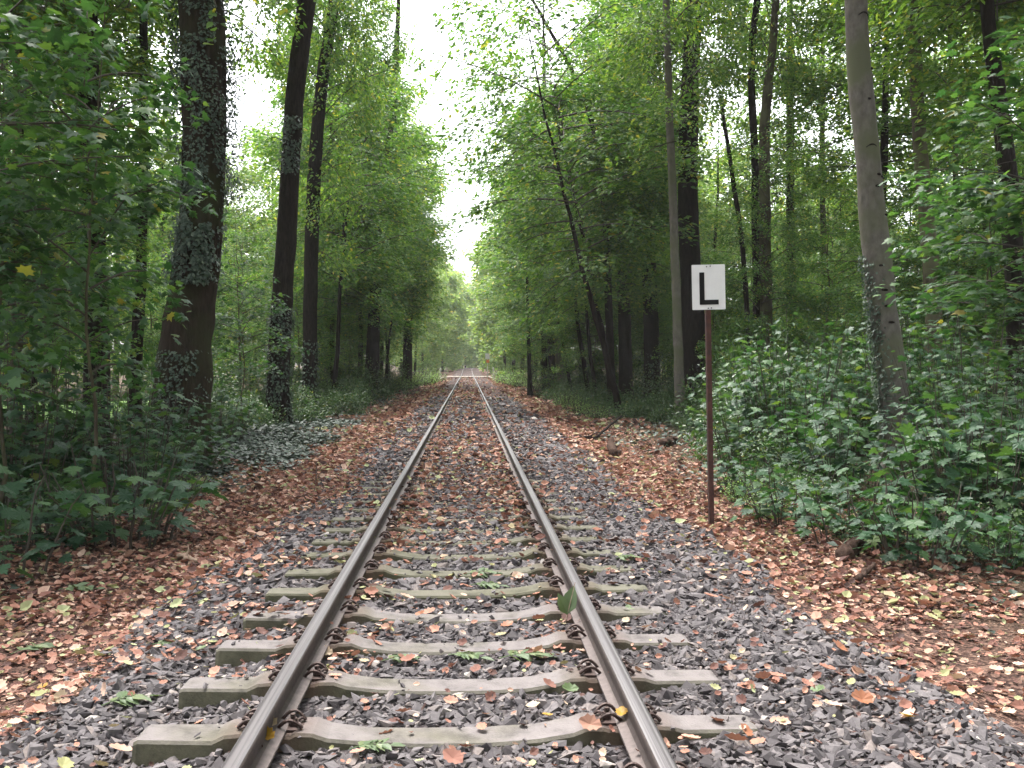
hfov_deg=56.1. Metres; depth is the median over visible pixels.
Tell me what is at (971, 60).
forest tree
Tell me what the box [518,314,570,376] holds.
understorey tree
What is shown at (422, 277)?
broadleaf tree
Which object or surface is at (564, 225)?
broadleaf tree
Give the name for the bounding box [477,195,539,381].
broadleaf tree
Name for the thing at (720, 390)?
leafy bush
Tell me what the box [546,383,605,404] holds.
leafy bush
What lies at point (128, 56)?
oak tree
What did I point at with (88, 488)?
leafy bush
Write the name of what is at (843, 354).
leafy bush
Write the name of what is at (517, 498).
concrete sleeper
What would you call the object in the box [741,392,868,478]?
maple shrub
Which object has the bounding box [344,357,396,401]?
leafy bush
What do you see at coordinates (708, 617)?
ballast gravel
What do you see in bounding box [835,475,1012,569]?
maple shrub
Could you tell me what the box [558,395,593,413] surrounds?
herb clump
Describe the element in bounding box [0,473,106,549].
maple shrub
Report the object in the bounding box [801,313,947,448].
maple shrub
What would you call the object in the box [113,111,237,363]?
forest tree
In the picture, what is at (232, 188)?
broadleaf tree
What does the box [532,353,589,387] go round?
leafy bush
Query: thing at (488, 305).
broadleaf tree
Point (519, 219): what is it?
hornbeam tree
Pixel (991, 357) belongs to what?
understorey tree
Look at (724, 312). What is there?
understorey tree
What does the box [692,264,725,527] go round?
railway sign
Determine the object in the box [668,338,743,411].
leafy bush
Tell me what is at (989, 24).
oak tree
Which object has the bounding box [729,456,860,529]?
maple shrub
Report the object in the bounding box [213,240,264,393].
understorey tree
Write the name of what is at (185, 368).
oak tree
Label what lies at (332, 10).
oak tree
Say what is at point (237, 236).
understorey tree
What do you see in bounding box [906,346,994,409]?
leafy bush
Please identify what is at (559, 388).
leafy bush
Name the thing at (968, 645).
ground
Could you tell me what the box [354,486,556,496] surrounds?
concrete sleeper
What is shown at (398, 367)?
leafy bush
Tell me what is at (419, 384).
herb clump
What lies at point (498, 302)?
broadleaf tree
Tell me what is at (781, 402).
leafy bush
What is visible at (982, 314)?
understorey tree
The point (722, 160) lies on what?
forest tree
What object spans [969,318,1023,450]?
leafy bush
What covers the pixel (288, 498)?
fallen leaves
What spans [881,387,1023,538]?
maple shrub
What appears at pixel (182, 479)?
herb clump
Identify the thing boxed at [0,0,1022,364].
sky
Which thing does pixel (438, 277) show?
broadleaf tree
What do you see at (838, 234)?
broadleaf tree
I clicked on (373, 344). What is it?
oak tree
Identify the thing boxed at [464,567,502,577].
ash leaf
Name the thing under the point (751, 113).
oak tree
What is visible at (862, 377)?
maple shrub
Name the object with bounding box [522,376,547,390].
herb clump
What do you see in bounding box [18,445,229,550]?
maple shrub
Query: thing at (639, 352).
broadleaf tree
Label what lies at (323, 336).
broadleaf tree
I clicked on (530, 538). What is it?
concrete sleeper
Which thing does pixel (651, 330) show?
oak tree
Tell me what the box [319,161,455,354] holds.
broadleaf tree
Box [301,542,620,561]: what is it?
concrete sleeper
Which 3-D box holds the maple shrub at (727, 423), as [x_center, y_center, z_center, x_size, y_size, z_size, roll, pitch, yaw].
[4.306,0.283,17.336,2.556,2.420,2.472,0,1,-17]
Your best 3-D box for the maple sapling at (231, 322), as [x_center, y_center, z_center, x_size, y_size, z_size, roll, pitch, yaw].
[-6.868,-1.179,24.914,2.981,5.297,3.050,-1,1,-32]
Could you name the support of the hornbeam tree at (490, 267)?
on the ground at (968, 645)
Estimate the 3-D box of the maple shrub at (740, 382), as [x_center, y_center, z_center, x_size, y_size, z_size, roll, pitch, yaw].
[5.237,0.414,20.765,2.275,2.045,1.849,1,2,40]
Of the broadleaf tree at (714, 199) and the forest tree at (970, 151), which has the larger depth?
the broadleaf tree at (714, 199)
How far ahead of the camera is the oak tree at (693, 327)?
33.87 m
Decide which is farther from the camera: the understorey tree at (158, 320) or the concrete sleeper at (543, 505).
the understorey tree at (158, 320)
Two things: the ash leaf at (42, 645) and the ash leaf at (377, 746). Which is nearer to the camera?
the ash leaf at (377, 746)
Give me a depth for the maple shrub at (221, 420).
21.77 m
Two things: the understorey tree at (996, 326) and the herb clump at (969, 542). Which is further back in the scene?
the understorey tree at (996, 326)
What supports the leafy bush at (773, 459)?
on the ground at (968, 645)
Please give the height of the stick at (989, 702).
0.027 m
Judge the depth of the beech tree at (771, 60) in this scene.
31.20 m
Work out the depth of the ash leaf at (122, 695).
4.60 m
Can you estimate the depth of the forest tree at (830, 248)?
58.08 m
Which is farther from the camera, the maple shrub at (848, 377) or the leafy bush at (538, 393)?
the leafy bush at (538, 393)
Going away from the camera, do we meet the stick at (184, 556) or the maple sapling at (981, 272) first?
the stick at (184, 556)
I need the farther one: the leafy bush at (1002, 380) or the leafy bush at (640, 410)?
the leafy bush at (640, 410)
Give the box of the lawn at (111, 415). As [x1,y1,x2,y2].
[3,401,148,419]
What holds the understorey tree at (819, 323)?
on the ground at (968, 645)
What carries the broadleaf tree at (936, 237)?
on the ground at (968, 645)
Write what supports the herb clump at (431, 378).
on the ground at (968, 645)
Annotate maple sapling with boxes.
[0,0,162,478]
[0,0,202,398]
[0,0,229,531]
[0,2,163,502]
[211,237,309,422]
[873,15,1023,368]
[887,109,1023,405]
[914,25,1023,376]
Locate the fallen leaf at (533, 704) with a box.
[526,701,539,706]
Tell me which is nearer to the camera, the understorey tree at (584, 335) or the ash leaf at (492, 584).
the ash leaf at (492, 584)
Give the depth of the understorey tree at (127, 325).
37.08 m
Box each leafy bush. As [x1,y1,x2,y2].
[14,471,116,524]
[110,345,220,430]
[211,360,265,418]
[211,399,266,433]
[217,345,298,410]
[218,391,287,425]
[260,350,325,405]
[289,376,333,422]
[292,386,373,416]
[296,344,355,392]
[317,343,378,397]
[321,373,378,406]
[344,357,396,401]
[363,373,413,394]
[379,355,416,388]
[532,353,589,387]
[534,367,566,395]
[538,377,584,399]
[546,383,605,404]
[561,348,618,393]
[570,358,617,389]
[575,374,623,408]
[588,389,645,415]
[595,342,667,399]
[609,394,668,419]
[624,356,674,407]
[645,382,692,421]
[660,327,767,427]
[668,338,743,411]
[671,405,706,431]
[672,318,858,456]
[677,408,812,464]
[686,318,812,435]
[692,360,762,436]
[718,422,816,488]
[719,381,866,427]
[750,462,873,504]
[758,304,869,388]
[776,334,878,448]
[780,335,872,387]
[793,324,924,436]
[827,343,985,448]
[828,497,928,547]
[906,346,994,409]
[908,345,1022,437]
[950,494,1023,557]
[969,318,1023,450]
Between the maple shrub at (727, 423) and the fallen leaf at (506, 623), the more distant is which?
the maple shrub at (727, 423)
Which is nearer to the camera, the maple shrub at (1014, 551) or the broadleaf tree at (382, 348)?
the maple shrub at (1014, 551)
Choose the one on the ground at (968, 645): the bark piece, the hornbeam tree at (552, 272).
the hornbeam tree at (552, 272)
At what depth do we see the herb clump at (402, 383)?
67.59 m
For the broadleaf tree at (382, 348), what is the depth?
88.61 m
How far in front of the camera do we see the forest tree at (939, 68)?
31.61 m
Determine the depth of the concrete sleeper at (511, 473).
13.45 m
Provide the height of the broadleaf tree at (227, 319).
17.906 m
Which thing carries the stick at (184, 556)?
on the ground at (968, 645)
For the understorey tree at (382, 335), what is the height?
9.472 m
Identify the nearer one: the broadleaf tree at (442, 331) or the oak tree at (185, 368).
the oak tree at (185, 368)
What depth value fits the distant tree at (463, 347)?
214.50 m
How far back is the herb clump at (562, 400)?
40.07 m
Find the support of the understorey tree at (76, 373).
on the ground at (968, 645)
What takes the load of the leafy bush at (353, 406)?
on the ground at (968, 645)
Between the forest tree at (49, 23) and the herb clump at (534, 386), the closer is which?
the forest tree at (49, 23)
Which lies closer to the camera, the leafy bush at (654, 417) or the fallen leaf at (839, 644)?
the fallen leaf at (839, 644)
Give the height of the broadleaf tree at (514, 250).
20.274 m
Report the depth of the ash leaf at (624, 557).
7.55 m
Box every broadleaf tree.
[107,165,225,385]
[147,225,234,373]
[148,130,254,306]
[222,210,269,381]
[236,144,323,367]
[239,1,420,384]
[254,70,452,378]
[265,209,355,375]
[275,88,464,334]
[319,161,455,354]
[343,211,434,378]
[343,341,364,374]
[356,329,400,375]
[358,217,426,371]
[390,276,440,375]
[396,249,459,373]
[412,266,449,376]
[459,189,526,372]
[461,226,526,375]
[467,159,533,376]
[469,242,516,373]
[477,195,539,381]
[481,86,641,388]
[486,156,568,352]
[503,69,704,396]
[614,146,719,336]
[633,244,703,384]
[661,175,735,369]
[672,149,780,364]
[771,178,861,372]
[796,163,901,341]
[897,155,1002,377]
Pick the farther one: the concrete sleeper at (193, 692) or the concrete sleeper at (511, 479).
the concrete sleeper at (511, 479)
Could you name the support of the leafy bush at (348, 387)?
on the ground at (968, 645)
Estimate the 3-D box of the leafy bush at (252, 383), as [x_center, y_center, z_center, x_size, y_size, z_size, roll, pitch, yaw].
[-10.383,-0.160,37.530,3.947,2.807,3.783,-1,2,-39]
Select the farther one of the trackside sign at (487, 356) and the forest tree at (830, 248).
the trackside sign at (487, 356)
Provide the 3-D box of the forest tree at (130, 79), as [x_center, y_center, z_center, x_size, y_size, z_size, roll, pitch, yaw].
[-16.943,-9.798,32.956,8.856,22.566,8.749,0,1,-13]
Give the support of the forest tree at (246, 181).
on the ground at (968, 645)
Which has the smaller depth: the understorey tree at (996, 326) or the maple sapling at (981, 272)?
the maple sapling at (981, 272)
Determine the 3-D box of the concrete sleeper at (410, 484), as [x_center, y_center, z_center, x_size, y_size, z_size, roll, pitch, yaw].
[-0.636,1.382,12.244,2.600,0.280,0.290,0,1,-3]
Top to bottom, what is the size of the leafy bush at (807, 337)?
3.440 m
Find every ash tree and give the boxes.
[518,57,614,390]
[582,0,761,423]
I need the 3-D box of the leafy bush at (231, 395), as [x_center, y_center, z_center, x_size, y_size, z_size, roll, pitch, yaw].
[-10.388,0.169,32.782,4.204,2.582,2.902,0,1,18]
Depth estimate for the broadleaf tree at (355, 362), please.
107.94 m
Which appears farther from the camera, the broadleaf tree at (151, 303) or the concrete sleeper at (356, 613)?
the broadleaf tree at (151, 303)
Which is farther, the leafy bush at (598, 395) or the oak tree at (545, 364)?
the oak tree at (545, 364)
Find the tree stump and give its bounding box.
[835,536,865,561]
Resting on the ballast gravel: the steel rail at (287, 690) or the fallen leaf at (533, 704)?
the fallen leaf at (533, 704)
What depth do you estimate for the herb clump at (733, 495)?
12.42 m
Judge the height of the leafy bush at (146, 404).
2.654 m
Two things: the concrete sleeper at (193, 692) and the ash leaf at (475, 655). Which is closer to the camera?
the concrete sleeper at (193, 692)
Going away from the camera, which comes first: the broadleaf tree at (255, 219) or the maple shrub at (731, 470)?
the maple shrub at (731, 470)
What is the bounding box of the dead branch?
[579,415,621,439]
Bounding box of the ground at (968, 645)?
[0,365,1023,767]
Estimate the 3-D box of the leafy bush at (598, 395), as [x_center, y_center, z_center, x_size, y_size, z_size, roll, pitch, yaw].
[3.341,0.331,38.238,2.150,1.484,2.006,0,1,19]
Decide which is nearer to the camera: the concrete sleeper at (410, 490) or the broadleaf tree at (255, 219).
the concrete sleeper at (410, 490)
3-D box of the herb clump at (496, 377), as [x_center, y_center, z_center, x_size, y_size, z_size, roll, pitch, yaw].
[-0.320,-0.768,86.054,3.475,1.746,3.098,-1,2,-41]
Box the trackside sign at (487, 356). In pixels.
[485,354,489,379]
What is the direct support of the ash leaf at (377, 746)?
on the ballast gravel
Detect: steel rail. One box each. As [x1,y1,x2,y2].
[221,367,471,767]
[471,367,677,767]
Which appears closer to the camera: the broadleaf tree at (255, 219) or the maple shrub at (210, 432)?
the maple shrub at (210, 432)
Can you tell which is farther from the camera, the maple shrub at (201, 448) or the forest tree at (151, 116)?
the forest tree at (151, 116)
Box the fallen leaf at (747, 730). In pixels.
[741,723,752,736]
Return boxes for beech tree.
[711,0,823,369]
[758,0,904,360]
[817,0,1023,389]
[844,0,984,469]
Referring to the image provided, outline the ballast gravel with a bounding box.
[0,395,1023,767]
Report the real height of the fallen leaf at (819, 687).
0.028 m
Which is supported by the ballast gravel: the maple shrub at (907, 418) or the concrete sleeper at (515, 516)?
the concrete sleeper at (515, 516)
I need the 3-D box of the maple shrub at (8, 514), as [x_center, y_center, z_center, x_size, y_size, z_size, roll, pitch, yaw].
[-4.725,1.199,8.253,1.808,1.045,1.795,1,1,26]
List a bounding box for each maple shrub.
[0,305,111,507]
[0,387,106,519]
[0,464,106,580]
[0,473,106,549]
[1,306,169,503]
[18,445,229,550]
[53,348,203,502]
[100,417,209,485]
[117,398,243,474]
[211,387,261,443]
[687,332,823,467]
[699,357,786,437]
[701,446,796,494]
[727,312,870,467]
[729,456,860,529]
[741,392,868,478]
[769,386,931,493]
[774,339,878,456]
[777,465,933,545]
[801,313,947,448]
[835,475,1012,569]
[850,304,1011,453]
[853,396,1023,529]
[872,338,1022,475]
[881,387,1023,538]
[906,306,1023,464]
[921,327,1023,481]
[940,391,1023,505]
[949,509,1023,573]
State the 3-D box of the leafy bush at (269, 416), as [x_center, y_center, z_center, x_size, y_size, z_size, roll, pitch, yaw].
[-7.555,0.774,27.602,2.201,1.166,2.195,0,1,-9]
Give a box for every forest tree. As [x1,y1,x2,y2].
[0,0,178,449]
[0,18,156,419]
[2,0,129,64]
[7,3,181,401]
[55,178,131,389]
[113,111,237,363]
[150,133,279,385]
[223,117,329,362]
[589,180,672,362]
[613,130,730,383]
[655,102,784,374]
[711,149,836,359]
[770,0,995,209]
[796,145,901,344]
[808,1,1023,369]
[853,157,967,358]
[893,18,1023,397]
[898,5,1023,182]
[899,0,1023,187]
[914,152,1001,359]
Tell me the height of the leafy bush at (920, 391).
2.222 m
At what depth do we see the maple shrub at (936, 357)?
16.27 m
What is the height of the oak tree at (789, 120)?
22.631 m
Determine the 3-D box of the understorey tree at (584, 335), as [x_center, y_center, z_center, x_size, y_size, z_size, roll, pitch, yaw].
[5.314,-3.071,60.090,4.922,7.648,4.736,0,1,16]
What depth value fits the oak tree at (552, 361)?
59.90 m
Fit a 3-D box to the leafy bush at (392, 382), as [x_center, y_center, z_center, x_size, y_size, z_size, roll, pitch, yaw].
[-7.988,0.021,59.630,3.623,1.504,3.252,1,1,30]
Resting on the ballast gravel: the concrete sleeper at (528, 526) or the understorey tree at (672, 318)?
the concrete sleeper at (528, 526)
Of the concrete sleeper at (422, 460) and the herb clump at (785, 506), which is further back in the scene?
the concrete sleeper at (422, 460)
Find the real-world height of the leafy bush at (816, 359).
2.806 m
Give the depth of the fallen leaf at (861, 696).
4.35 m
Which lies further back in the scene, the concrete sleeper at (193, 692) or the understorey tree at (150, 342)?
the understorey tree at (150, 342)
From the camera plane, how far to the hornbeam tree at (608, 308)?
36.88 m
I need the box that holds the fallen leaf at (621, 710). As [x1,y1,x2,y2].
[615,706,627,715]
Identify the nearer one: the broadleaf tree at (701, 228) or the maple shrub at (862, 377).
the maple shrub at (862, 377)
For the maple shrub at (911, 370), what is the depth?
17.32 m
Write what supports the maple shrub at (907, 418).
on the ground at (968, 645)
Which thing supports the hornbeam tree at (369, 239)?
on the ground at (968, 645)
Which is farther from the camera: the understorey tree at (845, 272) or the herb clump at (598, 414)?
the understorey tree at (845, 272)
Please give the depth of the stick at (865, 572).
8.14 m
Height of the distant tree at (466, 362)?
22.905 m
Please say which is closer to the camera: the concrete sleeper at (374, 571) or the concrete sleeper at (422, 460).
the concrete sleeper at (374, 571)
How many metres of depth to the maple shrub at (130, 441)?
13.05 m
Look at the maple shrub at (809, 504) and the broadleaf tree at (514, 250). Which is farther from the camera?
the broadleaf tree at (514, 250)
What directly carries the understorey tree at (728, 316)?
on the ground at (968, 645)
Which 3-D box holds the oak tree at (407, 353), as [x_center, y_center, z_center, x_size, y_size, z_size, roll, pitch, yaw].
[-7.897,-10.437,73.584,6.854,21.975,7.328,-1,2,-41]
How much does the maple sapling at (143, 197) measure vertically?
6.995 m
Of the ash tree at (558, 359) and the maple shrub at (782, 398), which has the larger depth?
the ash tree at (558, 359)
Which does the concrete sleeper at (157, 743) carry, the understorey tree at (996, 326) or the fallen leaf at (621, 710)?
the fallen leaf at (621, 710)
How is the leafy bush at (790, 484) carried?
on the ground at (968, 645)
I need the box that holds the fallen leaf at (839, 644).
[833,639,846,650]
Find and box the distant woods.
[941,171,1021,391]
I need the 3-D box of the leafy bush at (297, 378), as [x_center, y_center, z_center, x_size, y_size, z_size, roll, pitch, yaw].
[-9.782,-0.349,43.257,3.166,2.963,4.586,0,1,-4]
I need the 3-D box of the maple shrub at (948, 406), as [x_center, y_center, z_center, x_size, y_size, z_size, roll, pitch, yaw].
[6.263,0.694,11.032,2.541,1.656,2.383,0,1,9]
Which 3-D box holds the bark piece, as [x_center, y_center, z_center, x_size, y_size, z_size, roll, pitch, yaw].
[3.435,1.239,20.819,0.228,0.229,1.027,1,1,33]
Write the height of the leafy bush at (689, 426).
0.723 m
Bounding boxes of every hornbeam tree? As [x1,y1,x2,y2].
[237,53,469,388]
[264,138,418,390]
[343,198,460,383]
[352,212,448,382]
[408,0,730,415]
[438,3,677,339]
[472,110,652,403]
[473,156,615,389]
[475,189,559,364]
[478,233,566,381]
[484,224,570,395]
[532,0,747,405]
[540,226,640,395]
[694,96,834,368]
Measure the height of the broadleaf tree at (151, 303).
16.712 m
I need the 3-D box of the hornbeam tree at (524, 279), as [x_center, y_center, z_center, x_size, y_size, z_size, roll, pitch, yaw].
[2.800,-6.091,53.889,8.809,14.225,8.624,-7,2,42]
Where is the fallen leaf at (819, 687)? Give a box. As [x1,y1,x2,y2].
[810,684,824,691]
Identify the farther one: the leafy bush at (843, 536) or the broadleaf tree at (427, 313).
the broadleaf tree at (427, 313)
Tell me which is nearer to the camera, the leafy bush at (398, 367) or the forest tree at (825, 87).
the forest tree at (825, 87)
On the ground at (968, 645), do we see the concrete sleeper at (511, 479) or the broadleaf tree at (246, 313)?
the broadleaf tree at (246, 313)
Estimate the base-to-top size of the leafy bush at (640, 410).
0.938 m
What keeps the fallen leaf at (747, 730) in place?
on the ballast gravel
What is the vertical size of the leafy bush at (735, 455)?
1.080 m
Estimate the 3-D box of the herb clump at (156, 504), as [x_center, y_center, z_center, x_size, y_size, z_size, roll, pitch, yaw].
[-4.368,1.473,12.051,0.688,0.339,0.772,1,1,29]
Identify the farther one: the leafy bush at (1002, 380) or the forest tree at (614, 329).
the forest tree at (614, 329)
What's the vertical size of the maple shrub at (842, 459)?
1.584 m
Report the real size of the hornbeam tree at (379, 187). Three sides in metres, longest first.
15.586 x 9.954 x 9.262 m
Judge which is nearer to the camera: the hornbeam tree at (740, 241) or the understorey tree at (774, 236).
the hornbeam tree at (740, 241)
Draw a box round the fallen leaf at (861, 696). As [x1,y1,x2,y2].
[851,689,874,703]
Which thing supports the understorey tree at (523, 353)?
on the ground at (968, 645)
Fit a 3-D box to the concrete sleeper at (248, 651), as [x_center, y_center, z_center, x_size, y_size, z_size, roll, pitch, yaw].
[-0.310,1.500,5.347,2.600,0.280,0.290,0,1,-3]
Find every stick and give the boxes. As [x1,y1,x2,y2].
[176,544,197,561]
[855,562,876,583]
[986,699,1016,716]
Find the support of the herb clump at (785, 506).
on the ground at (968, 645)
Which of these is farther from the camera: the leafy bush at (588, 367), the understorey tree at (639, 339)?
the leafy bush at (588, 367)
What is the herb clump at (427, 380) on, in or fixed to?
on the ground at (968, 645)
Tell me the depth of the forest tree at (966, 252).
62.50 m
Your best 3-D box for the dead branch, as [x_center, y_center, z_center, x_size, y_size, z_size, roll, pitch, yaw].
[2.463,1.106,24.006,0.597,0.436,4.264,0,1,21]
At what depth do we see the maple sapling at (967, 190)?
11.84 m
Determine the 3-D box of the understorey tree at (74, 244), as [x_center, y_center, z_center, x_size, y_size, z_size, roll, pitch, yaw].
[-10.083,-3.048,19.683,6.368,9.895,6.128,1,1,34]
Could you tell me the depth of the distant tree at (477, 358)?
224.05 m
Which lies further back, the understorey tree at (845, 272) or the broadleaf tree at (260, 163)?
the broadleaf tree at (260, 163)
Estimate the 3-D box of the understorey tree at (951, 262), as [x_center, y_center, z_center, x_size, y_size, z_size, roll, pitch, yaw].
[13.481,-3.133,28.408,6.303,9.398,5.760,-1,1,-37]
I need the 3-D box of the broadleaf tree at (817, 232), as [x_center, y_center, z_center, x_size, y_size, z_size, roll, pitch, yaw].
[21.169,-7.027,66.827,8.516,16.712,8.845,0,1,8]
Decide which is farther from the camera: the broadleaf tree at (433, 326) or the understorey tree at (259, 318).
the broadleaf tree at (433, 326)
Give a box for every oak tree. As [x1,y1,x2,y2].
[0,0,178,437]
[5,0,238,438]
[8,0,158,453]
[131,0,295,469]
[149,0,320,423]
[240,0,404,415]
[277,0,430,398]
[379,114,454,384]
[500,119,581,388]
[512,40,586,386]
[562,8,679,400]
[573,0,714,403]
[630,0,758,410]
[700,0,827,363]
[707,0,877,363]
[840,0,1023,404]
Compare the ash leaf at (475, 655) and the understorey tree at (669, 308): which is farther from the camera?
the understorey tree at (669, 308)
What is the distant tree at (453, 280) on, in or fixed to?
on the ground at (968, 645)
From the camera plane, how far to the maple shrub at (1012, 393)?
13.82 m
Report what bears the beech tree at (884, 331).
on the ground at (968, 645)
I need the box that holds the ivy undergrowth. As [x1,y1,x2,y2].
[0,394,1023,633]
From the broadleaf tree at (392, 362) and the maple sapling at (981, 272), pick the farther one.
the broadleaf tree at (392, 362)
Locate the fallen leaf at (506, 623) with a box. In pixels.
[500,620,512,625]
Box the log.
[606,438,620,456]
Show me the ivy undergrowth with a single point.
(289, 441)
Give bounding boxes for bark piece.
[658,436,679,445]
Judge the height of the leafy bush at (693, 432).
2.955 m
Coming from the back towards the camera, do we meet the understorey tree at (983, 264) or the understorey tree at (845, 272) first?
the understorey tree at (845, 272)
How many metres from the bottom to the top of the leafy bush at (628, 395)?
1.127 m
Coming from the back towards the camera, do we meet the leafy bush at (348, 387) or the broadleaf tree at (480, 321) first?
the broadleaf tree at (480, 321)
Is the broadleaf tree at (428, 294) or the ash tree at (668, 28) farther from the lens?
the broadleaf tree at (428, 294)
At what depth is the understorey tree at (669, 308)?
42.18 m
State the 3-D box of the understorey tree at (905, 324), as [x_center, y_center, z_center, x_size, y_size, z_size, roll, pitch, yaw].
[15.099,-2.811,34.773,4.926,7.968,4.824,0,1,7]
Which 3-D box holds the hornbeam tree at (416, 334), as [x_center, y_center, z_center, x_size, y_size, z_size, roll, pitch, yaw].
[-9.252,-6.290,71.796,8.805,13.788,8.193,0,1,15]
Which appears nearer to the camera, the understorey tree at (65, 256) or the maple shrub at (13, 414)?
the maple shrub at (13, 414)
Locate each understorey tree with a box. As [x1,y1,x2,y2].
[0,0,174,458]
[0,121,135,418]
[0,255,69,408]
[1,191,113,374]
[9,235,80,395]
[33,161,175,378]
[110,220,227,402]
[144,275,228,375]
[211,197,323,388]
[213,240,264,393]
[217,246,319,387]
[242,223,357,389]
[290,259,382,375]
[302,285,394,388]
[340,290,403,376]
[496,274,571,380]
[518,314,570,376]
[525,279,598,369]
[560,289,617,382]
[561,322,600,371]
[584,319,639,370]
[590,272,669,375]
[650,217,752,382]
[658,236,734,378]
[700,219,809,375]
[701,252,752,371]
[732,263,802,359]
[738,208,853,375]
[756,169,915,376]
[781,239,866,369]
[796,170,968,389]
[798,201,924,357]
[833,117,1023,388]
[860,206,1001,368]
[918,141,1023,388]
[941,221,1004,387]
[944,147,1023,395]
[965,268,1004,376]
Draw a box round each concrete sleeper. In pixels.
[131,702,757,766]
[178,658,719,708]
[215,623,689,666]
[243,597,666,631]
[265,575,648,601]
[285,557,634,579]
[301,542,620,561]
[311,529,605,546]
[323,519,598,534]
[331,509,585,522]
[342,500,576,512]
[347,493,560,504]
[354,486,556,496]
[362,481,548,489]
[367,475,541,483]
[375,466,524,471]
[379,470,530,478]
[405,458,519,463]
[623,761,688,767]
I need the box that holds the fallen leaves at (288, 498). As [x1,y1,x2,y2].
[0,376,1023,767]
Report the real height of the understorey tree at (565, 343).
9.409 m
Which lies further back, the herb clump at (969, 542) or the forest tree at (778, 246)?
the forest tree at (778, 246)
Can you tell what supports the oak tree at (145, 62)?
on the ground at (968, 645)
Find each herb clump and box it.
[137,496,187,511]
[173,471,220,490]
[390,373,417,389]
[395,370,429,387]
[412,367,435,385]
[415,371,442,383]
[422,368,448,381]
[492,367,520,383]
[494,367,517,379]
[501,367,538,385]
[508,372,539,387]
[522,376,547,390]
[549,389,579,405]
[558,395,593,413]
[579,402,613,418]
[719,472,771,502]
[742,491,794,519]
[935,528,995,554]
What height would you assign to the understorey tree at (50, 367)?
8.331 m
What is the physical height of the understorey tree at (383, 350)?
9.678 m
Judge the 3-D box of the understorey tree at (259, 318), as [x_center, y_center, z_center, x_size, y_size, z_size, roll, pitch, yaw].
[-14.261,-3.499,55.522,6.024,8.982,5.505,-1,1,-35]
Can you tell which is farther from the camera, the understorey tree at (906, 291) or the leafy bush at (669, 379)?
the leafy bush at (669, 379)
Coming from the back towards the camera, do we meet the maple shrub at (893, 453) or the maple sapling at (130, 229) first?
the maple sapling at (130, 229)
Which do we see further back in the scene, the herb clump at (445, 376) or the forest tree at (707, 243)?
the herb clump at (445, 376)
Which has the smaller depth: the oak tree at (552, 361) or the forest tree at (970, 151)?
the forest tree at (970, 151)
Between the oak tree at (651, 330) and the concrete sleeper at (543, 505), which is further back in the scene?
the oak tree at (651, 330)
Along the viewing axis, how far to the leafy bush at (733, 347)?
23.31 m
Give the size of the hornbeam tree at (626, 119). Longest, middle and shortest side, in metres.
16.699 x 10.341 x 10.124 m
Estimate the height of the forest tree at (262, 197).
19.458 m
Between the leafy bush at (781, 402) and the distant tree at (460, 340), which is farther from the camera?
the distant tree at (460, 340)
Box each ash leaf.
[11,642,54,653]
[59,582,107,591]
[101,690,163,706]
[152,639,174,645]
[349,738,405,751]
[381,654,420,662]
[448,651,493,660]
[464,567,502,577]
[469,581,508,588]
[499,649,554,661]
[616,554,646,560]
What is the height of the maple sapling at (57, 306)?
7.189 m
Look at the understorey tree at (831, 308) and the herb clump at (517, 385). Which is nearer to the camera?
the understorey tree at (831, 308)
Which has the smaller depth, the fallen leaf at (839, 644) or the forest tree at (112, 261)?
the fallen leaf at (839, 644)
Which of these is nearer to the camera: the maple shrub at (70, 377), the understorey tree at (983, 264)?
the maple shrub at (70, 377)
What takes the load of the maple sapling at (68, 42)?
on the ground at (968, 645)
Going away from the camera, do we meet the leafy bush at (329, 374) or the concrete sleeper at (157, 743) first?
the concrete sleeper at (157, 743)
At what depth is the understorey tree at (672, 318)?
55.87 m
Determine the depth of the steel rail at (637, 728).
4.74 m
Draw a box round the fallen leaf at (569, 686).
[562,682,578,691]
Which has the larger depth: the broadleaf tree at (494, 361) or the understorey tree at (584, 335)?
the broadleaf tree at (494, 361)
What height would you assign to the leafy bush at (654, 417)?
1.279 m
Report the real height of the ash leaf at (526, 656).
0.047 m
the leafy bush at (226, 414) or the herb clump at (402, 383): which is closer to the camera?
the leafy bush at (226, 414)
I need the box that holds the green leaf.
[557,584,576,622]
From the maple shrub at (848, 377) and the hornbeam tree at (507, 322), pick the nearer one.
the maple shrub at (848, 377)
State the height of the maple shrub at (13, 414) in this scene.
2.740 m
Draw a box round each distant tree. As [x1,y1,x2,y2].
[393,293,436,370]
[412,258,465,371]
[420,262,472,370]
[443,269,477,369]
[456,283,477,368]
[462,288,490,367]
[467,279,502,368]
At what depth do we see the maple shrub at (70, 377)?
13.13 m
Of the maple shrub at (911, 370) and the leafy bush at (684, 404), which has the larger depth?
the leafy bush at (684, 404)
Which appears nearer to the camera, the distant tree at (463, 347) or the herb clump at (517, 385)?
the herb clump at (517, 385)
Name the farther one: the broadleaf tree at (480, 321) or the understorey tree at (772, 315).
the broadleaf tree at (480, 321)
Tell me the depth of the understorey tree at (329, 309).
45.38 m

